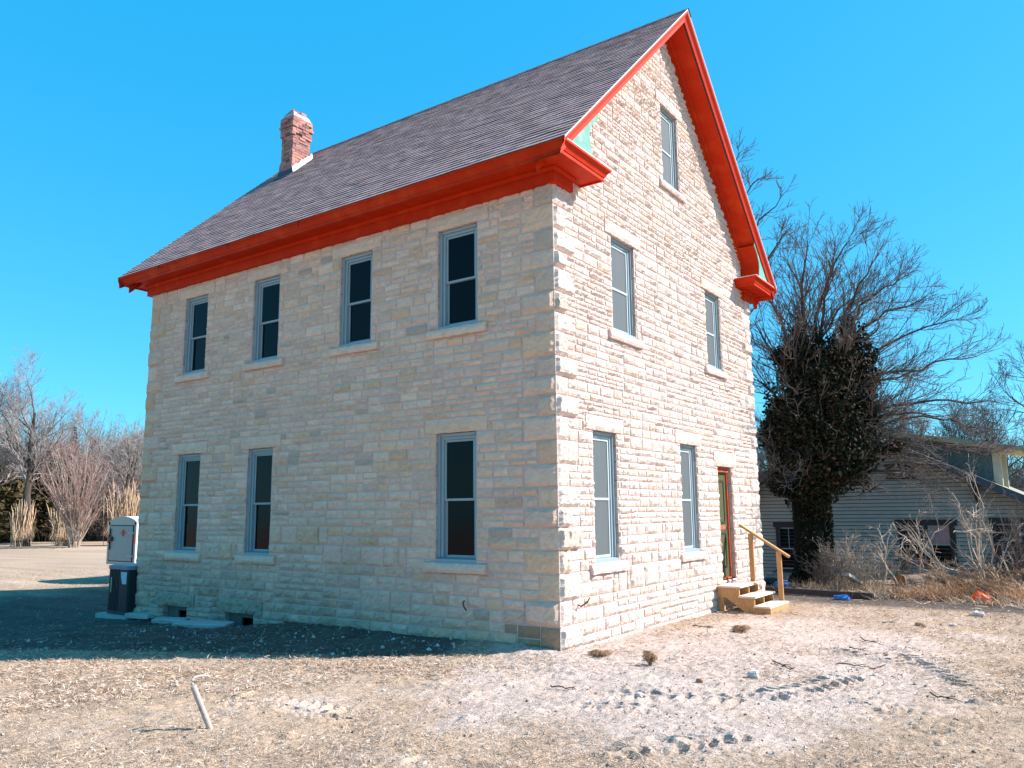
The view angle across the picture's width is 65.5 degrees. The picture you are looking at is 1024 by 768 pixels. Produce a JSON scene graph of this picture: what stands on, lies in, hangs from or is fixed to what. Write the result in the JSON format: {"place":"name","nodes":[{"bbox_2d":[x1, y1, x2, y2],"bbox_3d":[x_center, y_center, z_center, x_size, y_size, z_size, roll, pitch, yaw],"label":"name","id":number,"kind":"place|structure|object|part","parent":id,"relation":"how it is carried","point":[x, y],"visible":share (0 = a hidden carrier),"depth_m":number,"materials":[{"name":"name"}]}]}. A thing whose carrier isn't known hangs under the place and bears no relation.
{"place":"outdoors","nodes":[
{"label":"outdoors","id":0,"kind":"place"},
{"bbox_2d":[9,499,35,546],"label":"pampas grass","id":1,"kind":"object","parent":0,"point":[17,534],"depth_m":49.66,"materials":[{"name":"plant"}]},
{"bbox_2d":[46,503,80,545],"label":"pampas grass","id":2,"kind":"object","parent":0,"point":[59,532],"depth_m":49.54,"materials":[{"name":"plant"}]},
{"bbox_2d":[101,477,140,545],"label":"pampas grass","id":3,"kind":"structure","parent":0,"point":[125,505],"depth_m":49.80,"materials":[{"name":"plant"}]},
{"bbox_2d":[0,539,1023,767],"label":"ground","id":4,"kind":"structure","parent":0,"point":[88,557],"depth_m":8.54,"materials":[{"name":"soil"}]},
{"bbox_2d":[0,372,38,485],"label":"bare tree","id":5,"kind":"object","parent":4,"relation":"on","point":[2,468],"visible":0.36,"depth_m":52.30,"materials":[{"name":"brown plant"}]},
{"bbox_2d":[0,461,39,542],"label":"cedar tree","id":6,"kind":"object","parent":4,"relation":"on","point":[11,493],"visible":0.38,"depth_m":55.37,"materials":[{"name":"green plant"}]},
{"bbox_2d":[0,345,93,546],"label":"bare tree","id":7,"kind":"object","parent":4,"relation":"on","point":[30,472],"visible":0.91,"depth_m":50.79,"materials":[{"name":"brown plant"}]},
{"bbox_2d":[31,453,81,540],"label":"cedar tree","id":8,"kind":"object","parent":4,"relation":"on","point":[42,499],"visible":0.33,"depth_m":58.70,"materials":[{"name":"green plant"}]},
{"bbox_2d":[38,447,92,524],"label":"cedar tree","id":9,"kind":"object","parent":4,"relation":"on","point":[75,477],"visible":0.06,"depth_m":62.24,"materials":[{"name":"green plant"}]},
{"bbox_2d":[2,504,136,541],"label":"undergrowth","id":10,"kind":"object","parent":4,"relation":"on","point":[96,532],"visible":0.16,"depth_m":58.32,"materials":[{"name":"brown plant"}]},
{"bbox_2d":[2,410,143,538],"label":"woodland","id":11,"kind":"object","parent":4,"relation":"on","point":[110,463],"visible":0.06,"depth_m":61.59,"materials":[{"name":"brown plant"}]},
{"bbox_2d":[71,427,77,454],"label":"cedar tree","id":12,"kind":"object","parent":4,"relation":"on","point":[75,437],"visible":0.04,"depth_m":66.96,"materials":[{"name":"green plant"}]},
{"bbox_2d":[33,429,126,547],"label":"tall shrub","id":13,"kind":"object","parent":4,"relation":"on","point":[73,518],"visible":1,"depth_m":47.03,"materials":[{"name":"brown plant"}]},
{"bbox_2d":[61,402,137,507],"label":"bare tree","id":14,"kind":"object","parent":4,"relation":"on","point":[81,413],"visible":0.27,"depth_m":62.35,"materials":[{"name":"brown plant"}]},
{"bbox_2d":[95,612,132,619],"bbox_3d":[-7.905,4.855,16.670,1.161,0.167,1.068,-7,-11,34],"label":"concrete pad","id":15,"kind":"object","parent":4,"relation":"on","point":[106,615],"visible":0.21,"depth_m":16.30,"materials":[{"name":"grey concrete"}]},
{"bbox_2d":[107,563,137,615],"bbox_3d":[-7.869,4.294,16.773,0.920,0.987,0.920,-7,-11,34],"label":"air conditioner","id":16,"kind":"object","parent":15,"relation":"on","point":[122,590],"visible":0.52,"depth_m":16.33,"materials":[{"name":"black paint"}]},
{"bbox_2d":[106,516,138,563],"bbox_3d":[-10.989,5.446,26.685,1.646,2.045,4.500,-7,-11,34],"label":"utility box","id":17,"kind":"object","parent":16,"relation":"on","point":[122,539],"visible":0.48,"depth_m":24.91,"materials":[{"name":"grey paint"}]},
{"bbox_3d":[-12.222,4.982,24.911,1.431,1.122,0.098,-7,-11,34],"label":"door","id":18,"kind":"part","parent":17,"relation":"part of","materials":[{"name":"white plastic"}]},
{"bbox_2d":[87,420,144,509],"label":"bare tree","id":19,"kind":"object","parent":4,"relation":"on","point":[123,443],"visible":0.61,"depth_m":54.20,"materials":[{"name":"brown plant"}]},
{"bbox_2d":[103,422,143,515],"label":"bare tree","id":20,"kind":"object","parent":4,"relation":"on","point":[124,473],"visible":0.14,"depth_m":59.74,"materials":[{"name":"brown plant"}]},
{"bbox_2d":[125,612,154,618],"bbox_3d":[-7.455,4.639,15.955,0.729,0.104,0.207,-5,-10,26],"label":"stone slab","id":21,"kind":"object","parent":4,"relation":"on","point":[136,615],"depth_m":15.85,"materials":[{"name":"stone"}]},
{"bbox_2d":[151,616,187,623],"bbox_3d":[-6.518,4.512,15.213,0.750,0.100,0.310,-4,-10,19],"label":"stone slab","id":22,"kind":"object","parent":4,"relation":"on","point":[166,620],"depth_m":15.13,"materials":[{"name":"stone"}]},
{"bbox_2d":[190,675,212,729],"bbox_3d":[-2.787,2.906,7.181,0.238,0.548,0.122,4,-10,-29],"label":"bent pipe","id":23,"kind":"object","parent":4,"relation":"on","point":[201,706],"visible":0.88,"depth_m":7.13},
{"bbox_2d":[171,620,233,628],"bbox_3d":[-5.515,4.288,14.181,1.135,0.121,0.365,-2,-9,11],"label":"stone slab","id":24,"kind":"object","parent":4,"relation":"on","point":[206,624],"depth_m":14.07,"materials":[{"name":"stone"}]},
{"bbox_2d":[118,8,776,650],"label":"stone house","id":25,"kind":"structure","parent":4,"relation":"on","point":[474,364],"depth_m":13.54,"materials":[{"name":"stone"}]},
{"bbox_2d":[155,592,194,617],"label":"basement window","id":26,"kind":"structure","parent":25,"relation":"in","point":[180,602],"depth_m":15.60,"materials":[{"name":"stone"}]},
{"bbox_2d":[164,441,207,560],"bbox_3d":[-6.343,2.320,15.798,1.183,2.291,0.412,-7,-11,34],"label":"window","id":27,"kind":"structure","parent":25,"relation":"in","point":[187,494],"depth_m":15.83,"materials":[{"name":"blue paint"}]},
{"bbox_2d":[173,281,214,382],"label":"window","id":28,"kind":"structure","parent":25,"relation":"in","point":[196,307],"depth_m":16.38,"materials":[{"name":"black glass"}]},
{"bbox_2d":[216,598,262,625],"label":"basement window","id":29,"kind":"structure","parent":25,"relation":"in","point":[242,612],"depth_m":14.45,"materials":[{"name":"stone"}]},
{"bbox_2d":[233,435,280,564],"bbox_3d":[-4.537,2.104,14.551,1.141,2.294,0.415,-7,-11,34],"label":"window","id":30,"kind":"structure","parent":25,"relation":"in","point":[260,460],"depth_m":14.58,"materials":[{"name":"blue paint"}]},
{"bbox_2d":[242,261,287,371],"bbox_3d":[-4.567,-1.245,15.083,1.192,1.982,0.413,-7,-11,34],"label":"window","id":31,"kind":"structure","parent":25,"relation":"in","point":[267,288],"depth_m":15.12,"materials":[{"name":"black glass"}]},
{"bbox_2d":[328,234,381,356],"bbox_3d":[-2.612,-1.479,13.735,1.205,1.982,0.412,-7,-11,34],"label":"window","id":32,"kind":"structure","parent":25,"relation":"in","point":[356,269],"depth_m":13.76,"materials":[{"name":"black glass"}]},
{"bbox_2d":[422,415,487,574],"bbox_3d":[-0.771,1.655,11.956,1.210,2.293,0.410,-7,-11,34],"label":"window","id":33,"kind":"structure","parent":25,"relation":"in","point":[456,465],"depth_m":11.97,"materials":[{"name":"blue paint"}]},
{"bbox_2d":[425,205,488,340],"bbox_3d":[-0.784,-1.697,12.473,1.220,1.983,0.414,-7,-11,34],"label":"window","id":34,"kind":"structure","parent":25,"relation":"in","point":[457,246],"depth_m":12.48,"materials":[{"name":"black glass"}]},
{"bbox_2d":[585,414,629,574],"bbox_3d":[1.320,1.659,12.043,0.410,2.312,1.184,-7,-11,34],"label":"window","id":35,"kind":"structure","parent":25,"relation":"in","point":[604,443],"depth_m":12.12,"materials":[{"name":"blue paint"}]},
{"bbox_2d":[604,218,645,349],"bbox_3d":[1.750,-1.610,13.229,0.412,1.973,1.274,-7,-11,34],"label":"window","id":36,"kind":"structure","parent":25,"relation":"in","point":[622,254],"depth_m":13.31,"materials":[{"name":"grey glass"}]},
{"bbox_2d":[654,88,686,203],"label":"window","id":37,"kind":"structure","parent":25,"relation":"in","point":[670,181],"depth_m":15.60,"materials":[{"name":"grey glass"}]},
{"bbox_2d":[674,430,707,561],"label":"window","id":38,"kind":"structure","parent":25,"relation":"in","point":[690,508],"depth_m":14.75,"materials":[{"name":"blue paint"}]},
{"bbox_2d":[700,276,728,379],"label":"window","id":39,"kind":"structure","parent":25,"relation":"in","point":[714,367],"depth_m":16.61,"materials":[{"name":"grey glass"}]},
{"bbox_2d":[713,451,736,580],"bbox_3d":[4.213,2.697,16.086,0.379,2.616,1.240,-7,-11,34],"label":"door","id":40,"kind":"structure","parent":25,"relation":"in","point":[723,460],"depth_m":16.20,"materials":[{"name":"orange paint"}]},
{"bbox_2d":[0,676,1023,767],"bbox_3d":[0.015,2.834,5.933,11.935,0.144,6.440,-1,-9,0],"label":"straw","id":41,"kind":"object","parent":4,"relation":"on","point":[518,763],"visible":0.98,"depth_m":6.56,"materials":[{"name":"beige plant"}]},
{"bbox_2d":[550,685,574,688],"bbox_3d":[0.548,3.251,8.542,0.308,0.029,0.045,-4,-10,23],"label":"stick","id":42,"kind":"object","parent":4,"relation":"on","point":[561,686],"visible":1,"depth_m":8.54,"materials":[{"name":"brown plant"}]},
{"bbox_2d":[587,649,613,657],"bbox_3d":[1.151,3.514,10.385,0.353,0.104,0.351,-7,-11,34],"label":"grass tuft","id":43,"kind":"object","parent":4,"relation":"on","point":[597,652],"visible":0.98,"depth_m":10.36,"materials":[{"name":"beige plant"}]},
{"bbox_2d":[635,692,643,697],"bbox_3d":[1.310,3.203,8.211,0.103,0.050,0.083,-7,-11,34],"label":"stone","id":44,"kind":"object","parent":4,"relation":"on","point":[639,694],"visible":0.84,"depth_m":8.18,"materials":[{"name":"white stone"}]},
{"bbox_2d":[641,653,657,664],"bbox_3d":[1.694,3.374,9.752,0.201,0.172,0.189,-7,-11,34],"label":"grass tuft","id":45,"kind":"object","parent":4,"relation":"on","point":[649,658],"visible":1,"depth_m":9.73,"materials":[{"name":"brown plant"}]},
{"bbox_2d":[696,678,702,682],"bbox_3d":[2.067,3.265,8.772,0.084,0.050,0.061,-7,-11,34],"label":"stone","id":46,"kind":"object","parent":4,"relation":"on","point":[699,680],"visible":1,"depth_m":8.75,"materials":[{"name":"grey stone"}]},
{"bbox_2d":[731,624,750,631],"bbox_3d":[3.538,3.794,12.324,0.321,0.155,0.350,-7,-11,34],"label":"grass tuft","id":47,"kind":"object","parent":4,"relation":"on","point":[742,628],"visible":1,"depth_m":12.29,"materials":[{"name":"brown plant"}]},
{"bbox_2d":[717,524,789,614],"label":"wooden steps","id":48,"kind":"structure","parent":4,"relation":"on","point":[747,596],"depth_m":15.20,"materials":[{"name":"brown wood"}]},
{"bbox_2d":[747,670,760,678],"bbox_3d":[2.724,3.277,8.986,0.148,0.096,0.117,-7,-11,34],"label":"stone","id":49,"kind":"object","parent":4,"relation":"on","point":[756,674],"visible":0.99,"depth_m":8.95,"materials":[{"name":"white stone"}]},
{"bbox_2d":[756,415,769,473],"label":"bare tree","id":50,"kind":"object","parent":4,"relation":"on","point":[761,447],"visible":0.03,"depth_m":59.40,"materials":[{"name":"brown plant"}]},
{"bbox_2d":[730,129,808,329],"bbox_3d":[8.086,-1.200,26.843,3.683,14.456,4.830,-1,-9,4],"label":"bare tree","id":51,"kind":"object","parent":4,"relation":"on","point":[766,215],"visible":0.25,"depth_m":26.79,"materials":[{"name":"brown plant"}]},
{"bbox_2d":[764,577,777,584],"bbox_3d":[6.601,5.015,20.218,0.436,0.213,0.340,-7,-11,34],"label":"rubbish","id":52,"kind":"object","parent":4,"relation":"on","point":[768,580],"visible":0.39,"depth_m":20.11,"materials":[{"name":"black paint"}]},
{"bbox_2d":[774,581,790,586],"bbox_3d":[6.609,4.901,19.486,0.396,0.183,0.306,-7,-11,34],"label":"rubbish","id":53,"kind":"object","parent":4,"relation":"on","point":[785,583],"visible":0.45,"depth_m":19.37,"materials":[{"name":"blue plastic"}]},
{"bbox_2d":[765,586,873,598],"bbox_3d":[6.633,4.542,17.344,2.320,0.140,0.120,-8,-12,38],"label":"board","id":54,"kind":"object","parent":4,"relation":"on","point":[815,592],"visible":0.71,"depth_m":17.24,"materials":[{"name":"brown wood"}]},
{"bbox_2d":[787,550,858,590],"bbox_3d":[7.112,4.303,18.329,0.825,1.007,1.703,3,-10,-20],"label":"shrub","id":55,"kind":"object","parent":4,"relation":"on","point":[824,574],"visible":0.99,"depth_m":18.11,"materials":[{"name":"brown plant"}]},
{"bbox_2d":[833,594,849,599],"bbox_3d":[6.882,4.446,16.639,0.326,0.106,0.172,-7,-11,34],"label":"plastic scrap","id":56,"kind":"object","parent":4,"relation":"on","point":[844,597],"visible":1,"depth_m":16.57,"materials":[{"name":"blue plastic"}]},
{"bbox_2d":[810,527,882,588],"bbox_3d":[8.037,4.121,18.911,1.472,1.486,2.079,0,-9,-1],"label":"shrub","id":57,"kind":"object","parent":4,"relation":"on","point":[848,558],"visible":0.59,"depth_m":18.89,"materials":[{"name":"brown plant"}]},
{"bbox_2d":[835,662,868,666],"bbox_3d":[4.082,3.373,9.566,0.382,0.037,0.060,-5,-10,27],"label":"stick","id":58,"kind":"object","parent":4,"relation":"on","point":[852,664],"visible":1,"depth_m":9.56,"materials":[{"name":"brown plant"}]},
{"bbox_2d":[843,572,863,584],"bbox_3d":[7.918,4.526,18.466,0.140,0.388,1.270,-7,-11,36],"label":"board","id":59,"kind":"object","parent":4,"relation":"on","point":[852,578],"visible":0.64,"depth_m":18.25,"materials":[{"name":"grey wood"}]},
{"bbox_2d":[824,540,914,589],"bbox_3d":[8.229,4.235,18.615,2.235,1.166,1.224,-7,-11,34],"label":"shrub","id":60,"kind":"object","parent":4,"relation":"on","point":[868,575],"visible":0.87,"depth_m":18.43,"materials":[{"name":"brown plant"}]},
{"bbox_2d":[749,198,1023,585],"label":"ivy clad tree","id":61,"kind":"object","parent":4,"relation":"on","point":[815,429],"visible":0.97,"depth_m":19.49,"materials":[{"name":"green plant"}]},
{"bbox_2d":[757,436,1023,491],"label":"woodland","id":62,"kind":"object","parent":4,"relation":"on","point":[1016,482],"depth_m":51.81,"materials":[{"name":"brown plant"}]},
{"bbox_2d":[758,431,1023,576],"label":"grey bungalow","id":63,"kind":"object","parent":4,"relation":"on","point":[882,509],"visible":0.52,"depth_m":22.22,"materials":[{"name":"grey wood"}]},
{"bbox_2d":[773,522,793,571],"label":"window","id":64,"kind":"structure","parent":63,"relation":"in","point":[784,530],"depth_m":24.00,"materials":[{"name":"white glass"}]},
{"bbox_2d":[884,463,915,478],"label":"window","id":65,"kind":"structure","parent":63,"relation":"in","point":[886,465],"depth_m":22.41,"materials":[{"name":"black glass"}]},
{"bbox_2d":[894,519,960,566],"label":"window","id":66,"kind":"structure","parent":63,"relation":"in","point":[944,544],"depth_m":21.78,"materials":[{"name":"black glass"}]},
{"bbox_2d":[987,517,1023,543],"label":"window","id":67,"kind":"structure","parent":63,"relation":"in","point":[996,538],"depth_m":20.88,"materials":[{"name":"black glass"}]},
{"bbox_2d":[769,573,1023,609],"bbox_3d":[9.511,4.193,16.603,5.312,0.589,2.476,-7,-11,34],"label":"dead grass","id":68,"kind":"structure","parent":4,"relation":"on","point":[930,589],"depth_m":16.45,"materials":[{"name":"plant"}]},
{"bbox_2d":[844,548,956,583],"bbox_3d":[9.497,4.461,19.595,1.808,0.945,2.101,0,-9,-7],"label":"shrub","id":69,"kind":"object","parent":4,"relation":"on","point":[908,563],"visible":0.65,"depth_m":19.46,"materials":[{"name":"brown plant"}]},
{"bbox_2d":[883,402,960,438],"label":"bare tree","id":70,"kind":"object","parent":4,"relation":"on","point":[914,424],"visible":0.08,"depth_m":52.33,"materials":[{"name":"brown plant"}]},
{"bbox_2d":[905,582,942,589],"bbox_3d":[9.199,4.560,17.789,0.813,0.285,0.282,0,-9,-6],"label":"log","id":71,"kind":"object","parent":4,"relation":"on","point":[924,584],"visible":0.26,"depth_m":17.71,"materials":[{"name":"brown wood"}]},
{"bbox_2d":[894,571,947,588],"bbox_3d":[9.236,4.424,17.975,1.207,0.371,0.342,2,-9,-15],"label":"log","id":72,"kind":"object","parent":71,"relation":"on","point":[903,578],"visible":0.45,"depth_m":17.84,"materials":[{"name":"brown wood"}]},
{"bbox_2d":[864,503,1023,587],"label":"branch heap","id":73,"kind":"object","parent":4,"relation":"on","point":[919,542],"visible":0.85,"depth_m":17.36,"materials":[{"name":"brown plant"}]},
{"bbox_2d":[930,692,962,702],"bbox_3d":[4.342,3.136,7.989,0.090,0.038,0.420,3,-10,-22],"label":"stick","id":74,"kind":"object","parent":4,"relation":"on","point":[945,697],"visible":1,"depth_m":7.97,"materials":[{"name":"brown wood"}]},
{"bbox_2d":[885,556,1023,600],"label":"grass","id":75,"kind":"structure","parent":4,"relation":"on","point":[977,580],"depth_m":16.50,"materials":[{"name":"brown plant"}]},
{"bbox_2d":[925,395,998,449],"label":"bare tree","id":76,"kind":"object","parent":4,"relation":"on","point":[952,429],"visible":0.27,"depth_m":56.16,"materials":[{"name":"brown plant"}]},
{"bbox_2d":[969,610,983,615],"bbox_3d":[8.159,4.020,13.990,0.230,0.094,0.161,-7,-11,34],"label":"paper scrap","id":77,"kind":"object","parent":4,"relation":"on","point":[977,613],"visible":0.98,"depth_m":13.94,"materials":[{"name":"white paper"}]},
{"bbox_2d":[972,591,988,600],"bbox_3d":[9.300,4.192,15.794,0.315,0.187,0.226,-7,-11,34],"label":"plastic scrap","id":78,"kind":"object","parent":4,"relation":"on","point":[975,596],"visible":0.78,"depth_m":15.74,"materials":[{"name":"orange plastic"}]},
{"bbox_2d":[941,453,1022,579],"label":"shrub","id":79,"kind":"object","parent":4,"relation":"on","point":[966,527],"visible":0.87,"depth_m":18.12,"materials":[{"name":"brown plant"}]},
{"bbox_2d":[957,578,1006,590],"bbox_3d":[10.235,4.425,17.348,0.933,0.386,0.380,-1,-9,1],"label":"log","id":80,"kind":"object","parent":4,"relation":"on","point":[963,581],"visible":0.12,"depth_m":17.24,"materials":[{"name":"brown wood"}]},
{"bbox_2d":[947,388,1023,477],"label":"bare tree","id":81,"kind":"object","parent":4,"relation":"on","point":[990,425],"visible":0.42,"depth_m":46.61,"materials":[{"name":"brown plant"}]},
{"bbox_2d":[955,583,1022,603],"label":"cable","id":82,"kind":"object","parent":4,"relation":"on","point":[988,592],"visible":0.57,"depth_m":16.11,"materials":[{"name":"black paint"}]},
{"bbox_2d":[959,487,1023,586],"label":"shrub","id":83,"kind":"object","parent":4,"relation":"on","point":[1016,555],"visible":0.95,"depth_m":17.03,"materials":[{"name":"brown plant"}]},
{"bbox_2d":[980,340,1023,478],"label":"bare tree","id":84,"kind":"object","parent":4,"relation":"on","point":[1006,377],"visible":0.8,"depth_m":41.52,"materials":[{"name":"brown plant"}]},
{"bbox_2d":[994,545,1023,580],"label":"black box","id":85,"kind":"object","parent":4,"relation":"on","point":[999,553],"visible":0.42,"depth_m":19.93,"materials":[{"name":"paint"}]},
{"bbox_2d":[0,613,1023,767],"bbox_3d":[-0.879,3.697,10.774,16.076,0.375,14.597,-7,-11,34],"label":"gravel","id":86,"kind":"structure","parent":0,"point":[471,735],"depth_m":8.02,"materials":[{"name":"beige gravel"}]},
{"bbox_2d":[0,0,1023,478],"label":"sky","id":87,"kind":"structure","parent":0,"point":[126,126],"materials":[{"name":"blue"}]}
]}

